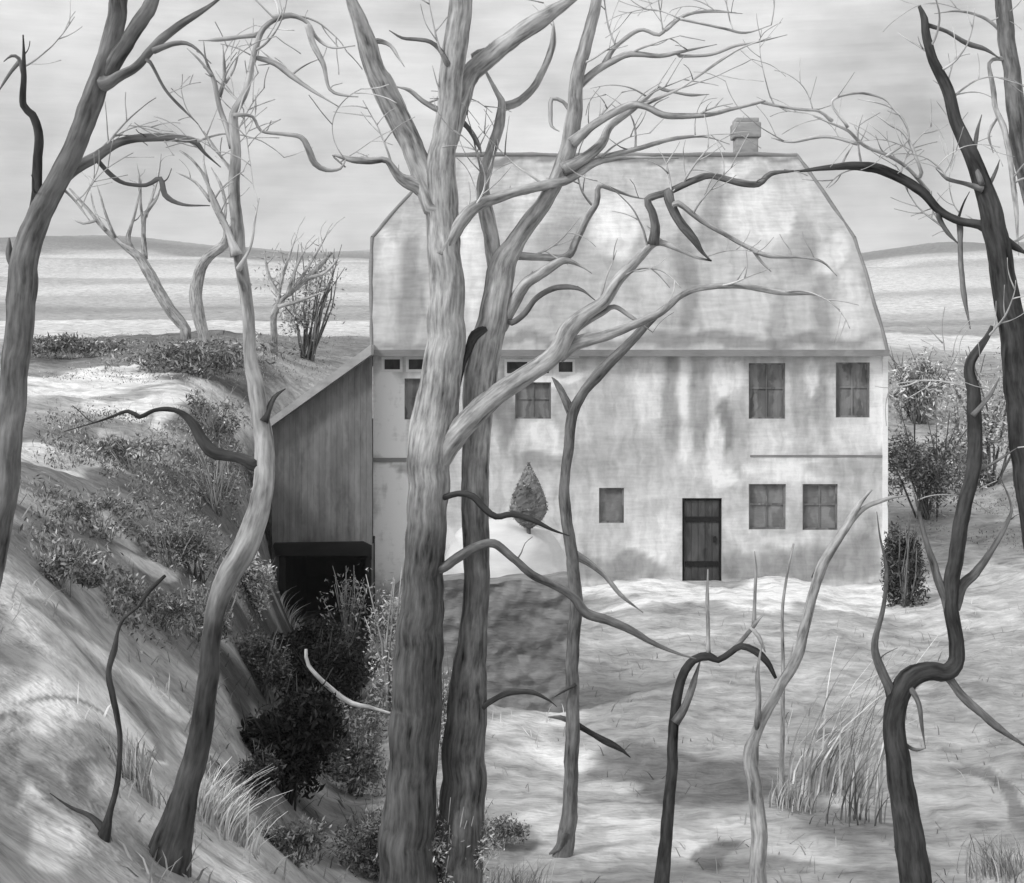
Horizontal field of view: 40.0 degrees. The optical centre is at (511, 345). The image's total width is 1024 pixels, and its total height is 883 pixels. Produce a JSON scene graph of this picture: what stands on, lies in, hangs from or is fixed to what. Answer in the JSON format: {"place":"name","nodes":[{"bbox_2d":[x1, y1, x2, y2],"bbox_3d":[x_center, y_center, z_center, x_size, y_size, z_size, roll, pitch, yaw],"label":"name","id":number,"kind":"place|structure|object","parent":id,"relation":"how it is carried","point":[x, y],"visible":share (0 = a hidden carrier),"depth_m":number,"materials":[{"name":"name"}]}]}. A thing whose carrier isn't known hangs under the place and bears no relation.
{"place":"outdoors","nodes":[
{"label":"outdoors","id":0,"kind":"place"},
{"bbox_2d":[0,235,1023,882],"bbox_3d":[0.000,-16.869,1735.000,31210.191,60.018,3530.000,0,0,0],"label":"ground","id":1,"kind":"structure","parent":0,"point":[92,287],"depth_m":21.05,"materials":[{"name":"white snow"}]},
{"bbox_2d":[1,331,151,358],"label":"bush","id":2,"kind":"object","parent":1,"relation":"on","point":[55,344],"visible":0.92,"depth_m":44.57,"materials":[{"name":"grey plant"}]},
{"bbox_2d":[28,542,125,597],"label":"bush","id":3,"kind":"object","parent":1,"relation":"on","point":[59,565],"visible":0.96,"depth_m":13.64,"materials":[{"name":"grey plant"}]},
{"bbox_2d":[50,575,165,842],"bbox_3d":[-2.478,2.372,8.522,0.772,1.973,0.124,0,0,11],"label":"sapling","id":4,"kind":"object","parent":1,"relation":"on","point":[104,827],"visible":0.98,"depth_m":8.49,"materials":[{"name":"grey plant"}]},
{"bbox_2d":[57,482,158,543],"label":"bush","id":5,"kind":"object","parent":1,"relation":"on","point":[105,504],"visible":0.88,"depth_m":18.50,"materials":[{"name":"grey plant"}]},
{"bbox_2d":[82,717,167,808],"bbox_3d":[-2.725,3.023,9.969,0.559,0.732,0.628,0,0,-37],"label":"dry grass clump","id":6,"kind":"object","parent":1,"relation":"on","point":[143,784],"visible":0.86,"depth_m":9.88,"materials":[{"name":"grey plant"}]},
{"bbox_2d":[69,153,190,343],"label":"bare tree","id":7,"kind":"object","parent":1,"relation":"on","point":[175,316],"visible":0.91,"depth_m":45.92,"materials":[{"name":"grey plant"}]},
{"bbox_2d":[69,419,192,476],"bbox_3d":[-6.578,1.825,24.859,2.156,1.091,2.062,0,0,0],"label":"bush","id":8,"kind":"object","parent":1,"relation":"on","point":[123,447],"visible":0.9,"depth_m":24.44,"materials":[{"name":"grey plant"}]},
{"bbox_2d":[0,0,312,587],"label":"bare tree","id":9,"kind":"object","parent":1,"relation":"on","point":[116,47],"visible":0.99,"depth_m":10.22,"materials":[{"name":"grey plant"}]},
{"bbox_2d":[130,516,200,571],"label":"bush","id":10,"kind":"object","parent":1,"relation":"on","point":[155,542],"visible":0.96,"depth_m":19.55,"materials":[{"name":"grey plant"}]},
{"bbox_2d":[127,578,204,631],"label":"bush","id":11,"kind":"object","parent":1,"relation":"on","point":[176,606],"visible":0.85,"depth_m":16.10,"materials":[{"name":"grey plant"}]},
{"bbox_2d":[145,507,233,585],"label":"bush","id":12,"kind":"object","parent":1,"relation":"on","point":[199,551],"visible":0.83,"depth_m":19.80,"materials":[{"name":"grey plant"}]},
{"bbox_2d":[89,331,300,377],"bbox_3d":[-9.004,0.253,39.904,6.058,1.426,2.423,0,0,0],"label":"bush","id":13,"kind":"object","parent":1,"relation":"on","point":[195,351],"visible":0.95,"depth_m":39.86,"materials":[{"name":"grey plant"}]},
{"bbox_2d":[180,579,237,644],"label":"bush","id":14,"kind":"object","parent":1,"relation":"on","point":[225,628],"visible":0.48,"depth_m":17.28,"materials":[{"name":"grey plant"}]},
{"bbox_2d":[174,384,248,439],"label":"bush","id":15,"kind":"object","parent":1,"relation":"on","point":[224,422],"visible":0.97,"depth_m":30.85,"materials":[{"name":"grey plant"}]},
{"bbox_2d":[176,129,249,345],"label":"bare tree","id":16,"kind":"object","parent":1,"relation":"on","point":[196,288],"visible":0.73,"depth_m":45.89,"materials":[{"name":"grey plant"}]},
{"bbox_2d":[178,438,252,516],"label":"bush","id":17,"kind":"object","parent":1,"relation":"on","point":[217,494],"visible":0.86,"depth_m":26.28,"materials":[{"name":"grey plant"}]},
{"bbox_2d":[64,0,396,877],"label":"bare tree","id":18,"kind":"object","parent":1,"relation":"on","point":[172,840],"visible":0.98,"depth_m":8.88,"materials":[{"name":"grey plant"}]},
{"bbox_2d":[197,747,291,855],"bbox_3d":[-2.115,3.538,10.761,0.744,0.882,0.866,0,0,23],"label":"dry grass clump","id":19,"kind":"object","parent":1,"relation":"on","point":[228,819],"visible":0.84,"depth_m":10.70,"materials":[{"name":"grey plant"}]},
{"bbox_2d":[240,551,278,620],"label":"bush","id":20,"kind":"object","parent":1,"relation":"on","point":[254,584],"visible":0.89,"depth_m":23.98,"materials":[{"name":"grey plant"}]},
{"bbox_2d":[237,740,286,798],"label":"bush","id":21,"kind":"object","parent":1,"relation":"on","point":[263,760],"visible":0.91,"depth_m":13.41,"materials":[{"name":"grey plant"}]},
{"bbox_2d":[235,625,295,696],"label":"bush","id":22,"kind":"object","parent":1,"relation":"on","point":[279,675],"visible":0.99,"depth_m":19.04,"materials":[{"name":"black plant"}]},
{"bbox_2d":[237,667,348,810],"bbox_3d":[-2.429,4.326,15.423,1.110,1.598,1.061,0,0,-30],"label":"bush","id":23,"kind":"object","parent":1,"relation":"on","point":[300,736],"visible":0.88,"depth_m":15.23,"materials":[{"name":"black plant"}]},
{"bbox_2d":[255,813,335,868],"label":"bush","id":24,"kind":"object","parent":1,"relation":"on","point":[288,841],"visible":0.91,"depth_m":11.99,"materials":[{"name":"grey plant"}]},
{"bbox_2d":[248,217,344,354],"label":"bare tree","id":25,"kind":"object","parent":1,"relation":"on","point":[300,282],"visible":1,"depth_m":47.91,"materials":[{"name":"grey plant"}]},
{"bbox_2d":[280,589,315,659],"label":"dry grass clump","id":26,"kind":"object","parent":1,"relation":"on","point":[291,621],"visible":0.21,"depth_m":30.94,"materials":[{"name":"grey plant"}]},
{"bbox_2d":[249,242,350,360],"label":"bush","id":27,"kind":"object","parent":1,"relation":"on","point":[311,339],"visible":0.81,"depth_m":49.89,"materials":[{"name":"grey plant"}]},
{"bbox_2d":[268,622,371,722],"bbox_3d":[-3.339,5.605,23.442,1.674,1.825,1.988,0,0,23],"label":"bush","id":28,"kind":"object","parent":1,"relation":"on","point":[321,666],"visible":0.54,"depth_m":23.52,"materials":[{"name":"black plant"}]},
{"bbox_2d":[289,615,350,660],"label":"bush","id":29,"kind":"object","parent":1,"relation":"on","point":[310,631],"visible":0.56,"depth_m":27.11,"materials":[{"name":"black plant"}]},
{"bbox_2d":[270,345,374,629],"bbox_3d":[-4.750,3.768,36.325,2.767,7.563,5.550,0,0,0],"label":"lean to shed","id":30,"kind":"object","parent":1,"relation":"on","point":[322,506],"visible":0.81,"depth_m":33.90,"materials":[{"name":"grey wood"}]},
{"bbox_2d":[317,564,374,656],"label":"bush","id":31,"kind":"object","parent":1,"relation":"on","point":[344,614],"visible":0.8,"depth_m":32.92,"materials":[{"name":"grey plant"}]},
{"bbox_2d":[304,649,390,714],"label":"fallen branch","id":32,"kind":"object","parent":1,"relation":"on","point":[339,695],"visible":0.95,"depth_m":17.48,"materials":[{"name":"grey wood"}]},
{"bbox_2d":[320,691,389,799],"bbox_3d":[-2.035,5.278,18.497,1.041,1.509,0.905,0,0,0],"label":"bush","id":33,"kind":"object","parent":1,"relation":"on","point":[356,752],"visible":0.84,"depth_m":18.39,"materials":[{"name":"grey plant"}]},
{"bbox_2d":[325,798,384,881],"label":"bush","id":34,"kind":"object","parent":1,"relation":"on","point":[369,835],"visible":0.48,"depth_m":14.24,"materials":[{"name":"grey plant"}]},
{"bbox_2d":[363,566,401,723],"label":"bush","id":35,"kind":"object","parent":1,"relation":"on","point":[386,665],"visible":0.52,"depth_m":22.60,"materials":[{"name":"grey plant"}]},
{"bbox_2d":[439,647,453,749],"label":"bush","id":36,"kind":"object","parent":1,"relation":"on","point":[444,700],"visible":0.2,"depth_m":19.62,"materials":[{"name":"grey plant"}]},
{"bbox_2d":[429,787,504,882],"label":"bush","id":37,"kind":"object","parent":1,"relation":"on","point":[484,839],"visible":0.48,"depth_m":13.33,"materials":[{"name":"grey plant"}]},
{"bbox_2d":[443,519,566,577],"bbox_3d":[-0.083,4.914,31.010,3.037,2.072,2.652,0,0,0],"label":"snow heap","id":38,"kind":"object","parent":1,"relation":"on","point":[543,553],"visible":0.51,"depth_m":30.12,"materials":[{"name":"white snow"}]},
{"bbox_2d":[508,462,548,533],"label":"clipped shrub","id":39,"kind":"object","parent":38,"relation":"on","point":[528,497],"visible":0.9,"depth_m":30.06,"materials":[{"name":"grey plant"}]},
{"bbox_2d":[442,571,569,712],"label":"garden wall","id":40,"kind":"structure","parent":1,"relation":"on","point":[528,620],"depth_m":22.40,"materials":[{"name":"stone"}]},
{"bbox_2d":[483,813,531,849],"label":"bush","id":41,"kind":"object","parent":1,"relation":"on","point":[508,828],"visible":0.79,"depth_m":15.90,"materials":[{"name":"grey plant"}]},
{"bbox_2d":[14,327,1022,653],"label":"undergrowth","id":42,"kind":"object","parent":1,"relation":"on","point":[126,585],"visible":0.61,"depth_m":22.86,"materials":[{"name":"grey plant"}]},
{"bbox_2d":[483,849,555,882],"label":"dry grass clump","id":43,"kind":"object","parent":1,"relation":"on","point":[517,879],"visible":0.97,"depth_m":14.61,"materials":[{"name":"grey plant"}]},
{"bbox_2d":[332,0,858,882],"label":"bare tree","id":44,"kind":"object","parent":1,"relation":"on","point":[442,428],"visible":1,"depth_m":13.10,"materials":[{"name":"grey plant"}]},
{"bbox_2d":[548,305,663,857],"bbox_3d":[1.117,2.799,15.840,1.434,6.647,0.358,0,0,-6],"label":"bare tree","id":45,"kind":"object","parent":1,"relation":"on","point":[565,842],"visible":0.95,"depth_m":15.71,"materials":[{"name":"grey plant"}]},
{"bbox_2d":[369,118,889,612],"bbox_3d":[2.819,0.482,38.285,12.840,13.336,8.030,0,0,0],"label":"farmhouse","id":46,"kind":"object","parent":1,"relation":"on","point":[725,434],"visible":0.72,"depth_m":34.60,"materials":[{"name":"paint"}]},
{"bbox_2d":[382,357,402,371],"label":"transom window","id":47,"kind":"structure","parent":46,"relation":"in","point":[389,364],"depth_m":34.71,"materials":[{"name":"black glass"}]},
{"bbox_2d":[405,378,419,418],"bbox_3d":[-2.235,1.322,34.720,0.819,1.007,0.100,0,0,0],"label":"window","id":48,"kind":"structure","parent":46,"relation":"in","point":[411,384],"depth_m":34.72,"materials":[{"name":"grey glass"}]},
{"bbox_2d":[406,357,422,371],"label":"transom window","id":49,"kind":"structure","parent":46,"relation":"in","point":[413,364],"depth_m":34.72,"materials":[{"name":"black glass"}]},
{"bbox_2d":[504,359,551,375],"bbox_3d":[0.394,0.551,34.695,1.165,0.409,0.150,0,0,0],"label":"transom window","id":50,"kind":"structure","parent":46,"relation":"in","point":[510,365],"depth_m":34.62,"materials":[{"name":"black glass"}]},
{"bbox_2d":[515,382,550,418],"bbox_3d":[0.519,1.362,34.720,0.882,0.897,0.100,0,0,0],"label":"window","id":51,"kind":"structure","parent":46,"relation":"in","point":[534,401],"depth_m":34.72,"materials":[{"name":"grey glass"}]},
{"bbox_2d":[556,359,574,374],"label":"transom window","id":52,"kind":"structure","parent":46,"relation":"in","point":[567,367],"depth_m":34.72,"materials":[{"name":"black glass"}]},
{"bbox_2d":[599,488,623,522],"bbox_3d":[2.448,3.943,34.720,0.614,0.866,0.100,0,0,0],"label":"window","id":53,"kind":"structure","parent":46,"relation":"in","point":[611,500],"depth_m":34.72,"materials":[{"name":"grey glass"}]},
{"bbox_2d":[682,498,720,580],"bbox_3d":[4.675,4.785,34.715,0.976,2.046,0.150,0,0,0],"label":"door","id":54,"kind":"structure","parent":46,"relation":"in","point":[701,517],"depth_m":34.69,"materials":[{"name":"grey wood"}]},
{"bbox_2d":[749,363,784,418],"bbox_3d":[6.273,1.126,34.720,0.897,1.370,0.100,0,0,0],"label":"window","id":55,"kind":"structure","parent":46,"relation":"in","point":[766,380],"depth_m":34.72,"materials":[{"name":"grey glass"}]},
{"bbox_2d":[749,484,784,528],"bbox_3d":[6.281,3.975,34.720,0.913,1.118,0.100,0,0,0],"label":"window","id":56,"kind":"structure","parent":46,"relation":"in","point":[766,501],"depth_m":34.72,"materials":[{"name":"grey glass"}]},
{"bbox_2d":[803,484,836,529],"bbox_3d":[7.580,3.983,34.720,0.866,1.133,0.100,0,0,0],"label":"window","id":57,"kind":"structure","parent":46,"relation":"in","point":[819,500],"depth_m":34.72,"materials":[{"name":"grey glass"}]},
{"bbox_2d":[836,362,868,416],"bbox_3d":[8.382,1.102,34.720,0.834,1.354,0.100,0,0,0],"label":"window","id":58,"kind":"structure","parent":46,"relation":"in","point":[852,378],"depth_m":34.72,"materials":[{"name":"grey glass"}]},
{"bbox_2d":[434,0,830,882],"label":"bare tree","id":59,"kind":"object","parent":1,"relation":"on","point":[464,782],"visible":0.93,"depth_m":13.40,"materials":[{"name":"grey plant"}]},
{"bbox_2d":[654,551,776,882],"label":"sapling","id":60,"kind":"object","parent":1,"relation":"on","point":[678,710],"visible":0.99,"depth_m":13.72,"materials":[{"name":"grey plant"}]},
{"bbox_2d":[777,543,793,800],"bbox_3d":[3.449,4.306,17.725,0.220,3.618,0.093,0,0,0],"label":"sapling","id":61,"kind":"object","parent":1,"relation":"on","point":[782,742],"visible":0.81,"depth_m":17.70,"materials":[{"name":"grey plant"}]},
{"bbox_2d":[767,768,822,813],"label":"dry grass clump","id":62,"kind":"object","parent":1,"relation":"on","point":[787,793],"visible":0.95,"depth_m":17.47,"materials":[{"name":"grey plant"}]},
{"bbox_2d":[743,489,907,882],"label":"sapling","id":63,"kind":"object","parent":1,"relation":"on","point":[758,852],"visible":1,"depth_m":13.71,"materials":[{"name":"grey plant"}]},
{"bbox_2d":[825,749,888,826],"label":"dry grass clump","id":64,"kind":"object","parent":1,"relation":"on","point":[855,812],"visible":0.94,"depth_m":16.97,"materials":[{"name":"grey plant"}]},
{"bbox_2d":[701,0,1023,548],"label":"bare tree","id":65,"kind":"object","parent":1,"relation":"on","point":[1000,243],"visible":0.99,"depth_m":13.45,"materials":[{"name":"grey plant"}]},
{"bbox_2d":[784,638,987,806],"bbox_3d":[4.754,4.841,18.353,2.481,2.054,2.168,0,0,0],"label":"dry grass clump","id":66,"kind":"object","parent":1,"relation":"on","point":[823,762],"visible":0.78,"depth_m":18.11,"materials":[{"name":"grey plant"}]},
{"bbox_2d":[879,502,930,607],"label":"bush","id":67,"kind":"object","parent":1,"relation":"on","point":[905,563],"visible":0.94,"depth_m":31.61,"materials":[{"name":"grey plant"}]},
{"bbox_2d":[888,345,958,423],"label":"bush","id":68,"kind":"object","parent":1,"relation":"on","point":[927,370],"visible":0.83,"depth_m":57.89,"materials":[{"name":"grey plant"}]},
{"bbox_2d":[888,401,966,521],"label":"bush","id":69,"kind":"object","parent":1,"relation":"on","point":[933,473],"visible":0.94,"depth_m":43.16,"materials":[{"name":"grey plant"}]},
{"bbox_2d":[871,258,1023,882],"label":"bare tree","id":70,"kind":"object","parent":1,"relation":"on","point":[913,863],"visible":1,"depth_m":13.19,"materials":[{"name":"grey plant"}]},
{"bbox_2d":[883,0,1023,255],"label":"bare tree","id":71,"kind":"object","parent":1,"relation":"on","point":[1004,27],"visible":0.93,"depth_m":16.91,"materials":[{"name":"grey plant"}]},
{"bbox_2d":[921,344,1010,491],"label":"bush","id":72,"kind":"object","parent":1,"relation":"on","point":[988,431],"visible":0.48,"depth_m":47.03,"materials":[{"name":"grey plant"}]},
{"bbox_2d":[948,828,1023,882],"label":"dry grass clump","id":73,"kind":"object","parent":1,"relation":"on","point":[1003,866],"visible":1,"depth_m":15.07,"materials":[{"name":"grey plant"}]},
{"bbox_2d":[0,0,1023,252],"label":"sky","id":74,"kind":"structure","parent":0,"point":[831,40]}
]}

